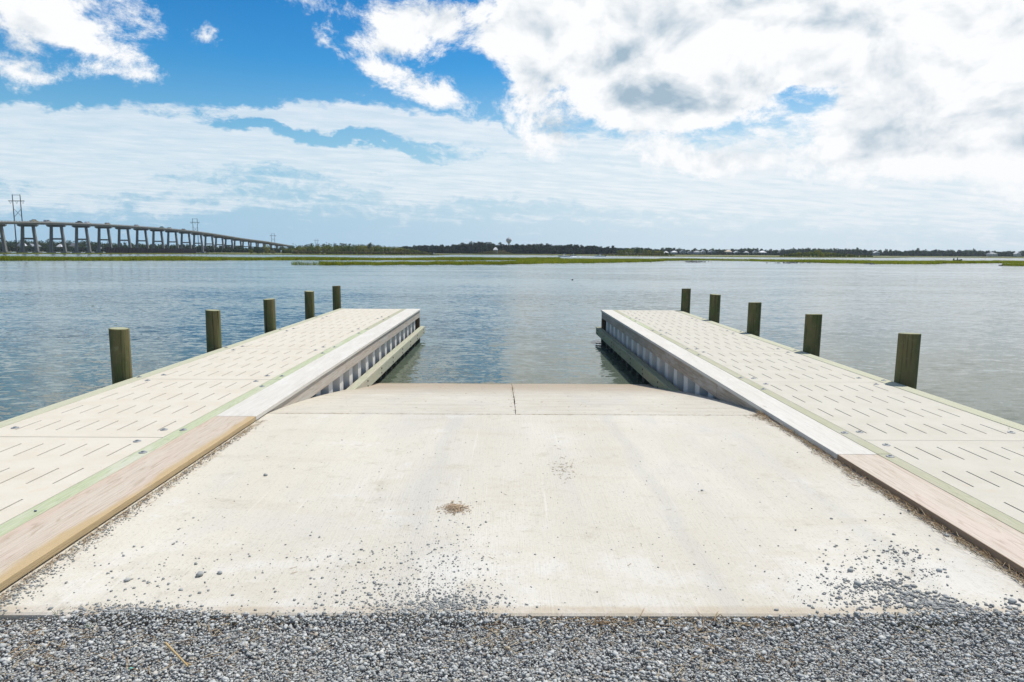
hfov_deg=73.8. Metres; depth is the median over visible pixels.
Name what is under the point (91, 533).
straw litter
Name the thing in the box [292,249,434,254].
shrub thicket
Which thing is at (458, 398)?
boat ramp lower slab
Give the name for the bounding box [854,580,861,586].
stone
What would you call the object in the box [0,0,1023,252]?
sky
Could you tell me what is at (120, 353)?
dock piling
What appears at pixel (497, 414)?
plant litter
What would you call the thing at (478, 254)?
marsh grass
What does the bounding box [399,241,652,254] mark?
distant woods
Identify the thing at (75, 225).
road bridge
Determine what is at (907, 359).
dock piling
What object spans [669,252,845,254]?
distant woods
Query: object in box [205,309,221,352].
dock piling
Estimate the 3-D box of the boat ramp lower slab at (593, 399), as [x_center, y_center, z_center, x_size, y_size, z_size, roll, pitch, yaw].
[1.211,0.860,11.523,2.426,1.560,9.742,0,7,0]
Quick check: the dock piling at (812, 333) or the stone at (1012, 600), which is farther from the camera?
the dock piling at (812, 333)
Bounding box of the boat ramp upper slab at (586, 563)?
[0,414,1023,625]
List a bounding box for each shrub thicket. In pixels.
[276,243,379,252]
[281,243,430,253]
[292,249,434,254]
[478,250,512,253]
[598,253,674,255]
[617,248,672,254]
[780,251,872,256]
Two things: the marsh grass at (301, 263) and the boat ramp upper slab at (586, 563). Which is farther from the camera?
the marsh grass at (301, 263)
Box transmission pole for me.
[8,194,23,251]
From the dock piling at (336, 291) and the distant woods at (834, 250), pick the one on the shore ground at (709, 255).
the distant woods at (834, 250)
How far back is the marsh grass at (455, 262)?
125.30 m
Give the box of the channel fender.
[105,247,196,252]
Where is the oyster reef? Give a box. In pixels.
[685,261,1004,265]
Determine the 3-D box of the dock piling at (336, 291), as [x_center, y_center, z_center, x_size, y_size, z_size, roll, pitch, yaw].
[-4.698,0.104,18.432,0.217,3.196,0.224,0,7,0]
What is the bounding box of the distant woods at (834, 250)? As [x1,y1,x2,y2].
[652,248,1023,256]
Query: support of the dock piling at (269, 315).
in the water
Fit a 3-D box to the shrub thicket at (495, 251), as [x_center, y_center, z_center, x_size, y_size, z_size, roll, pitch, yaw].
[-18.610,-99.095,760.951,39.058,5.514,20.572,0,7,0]
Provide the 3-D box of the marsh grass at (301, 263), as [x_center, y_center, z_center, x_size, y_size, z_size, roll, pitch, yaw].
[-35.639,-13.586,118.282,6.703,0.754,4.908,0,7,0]
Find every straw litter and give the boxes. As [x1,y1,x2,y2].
[0,420,267,605]
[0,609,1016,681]
[748,410,1023,585]
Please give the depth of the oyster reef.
179.02 m
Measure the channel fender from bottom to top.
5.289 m
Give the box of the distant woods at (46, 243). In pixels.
[0,239,280,252]
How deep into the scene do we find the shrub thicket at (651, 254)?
588.73 m
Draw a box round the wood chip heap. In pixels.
[437,501,472,514]
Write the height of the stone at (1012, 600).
0.023 m
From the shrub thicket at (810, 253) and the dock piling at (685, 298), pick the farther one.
the shrub thicket at (810, 253)
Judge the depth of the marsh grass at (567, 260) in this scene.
190.41 m
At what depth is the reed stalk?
2.64 m
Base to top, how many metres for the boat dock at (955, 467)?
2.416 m
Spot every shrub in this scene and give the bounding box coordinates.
[253,247,262,252]
[814,250,824,256]
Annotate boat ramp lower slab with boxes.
[267,383,514,414]
[512,384,762,415]
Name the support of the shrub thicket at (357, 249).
on the shore ground at (709, 255)
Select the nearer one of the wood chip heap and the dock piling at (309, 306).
the wood chip heap
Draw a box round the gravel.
[0,607,1023,681]
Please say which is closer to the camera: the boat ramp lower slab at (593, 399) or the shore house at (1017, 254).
the boat ramp lower slab at (593, 399)
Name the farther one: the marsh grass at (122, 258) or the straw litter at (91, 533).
the marsh grass at (122, 258)
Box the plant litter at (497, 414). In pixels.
[283,384,750,593]
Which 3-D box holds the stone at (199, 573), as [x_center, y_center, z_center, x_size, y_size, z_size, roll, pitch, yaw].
[-1.496,1.116,3.268,0.033,0.024,0.037,6,9,38]
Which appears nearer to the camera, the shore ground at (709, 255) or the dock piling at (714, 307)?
the dock piling at (714, 307)
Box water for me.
[0,252,1023,424]
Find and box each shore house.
[986,252,996,255]
[1013,252,1020,256]
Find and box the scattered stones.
[0,418,1023,615]
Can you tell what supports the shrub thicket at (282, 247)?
on the shore ground at (709, 255)
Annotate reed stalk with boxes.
[164,642,191,666]
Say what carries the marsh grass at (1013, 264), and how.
on the mud bank
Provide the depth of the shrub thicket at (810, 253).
559.22 m
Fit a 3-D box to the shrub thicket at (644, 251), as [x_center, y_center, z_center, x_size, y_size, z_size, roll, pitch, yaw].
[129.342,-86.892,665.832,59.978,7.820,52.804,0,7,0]
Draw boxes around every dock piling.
[108,327,132,383]
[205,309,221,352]
[263,298,275,332]
[304,291,314,319]
[332,286,340,309]
[681,288,690,313]
[709,294,720,322]
[747,302,761,336]
[803,314,821,356]
[894,333,920,388]
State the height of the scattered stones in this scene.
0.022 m
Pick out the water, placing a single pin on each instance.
(538, 323)
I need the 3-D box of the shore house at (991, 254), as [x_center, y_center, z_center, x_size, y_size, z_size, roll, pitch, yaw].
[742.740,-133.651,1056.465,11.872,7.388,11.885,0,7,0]
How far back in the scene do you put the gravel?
2.72 m
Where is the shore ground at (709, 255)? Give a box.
[247,252,1023,257]
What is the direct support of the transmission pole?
in the water
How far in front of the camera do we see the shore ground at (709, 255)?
789.56 m
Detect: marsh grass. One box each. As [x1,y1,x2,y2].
[0,252,1021,257]
[0,255,559,260]
[291,261,322,264]
[319,260,519,264]
[517,258,1023,263]
[1002,262,1023,265]
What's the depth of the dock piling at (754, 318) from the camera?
12.99 m
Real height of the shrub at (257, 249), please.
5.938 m
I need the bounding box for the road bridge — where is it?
[0,221,290,252]
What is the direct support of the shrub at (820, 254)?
on the mud bank
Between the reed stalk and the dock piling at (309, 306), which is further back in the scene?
the dock piling at (309, 306)
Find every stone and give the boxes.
[196,571,203,576]
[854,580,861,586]
[1008,598,1016,603]
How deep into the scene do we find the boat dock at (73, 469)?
6.10 m
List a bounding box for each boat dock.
[0,308,424,590]
[596,310,1023,575]

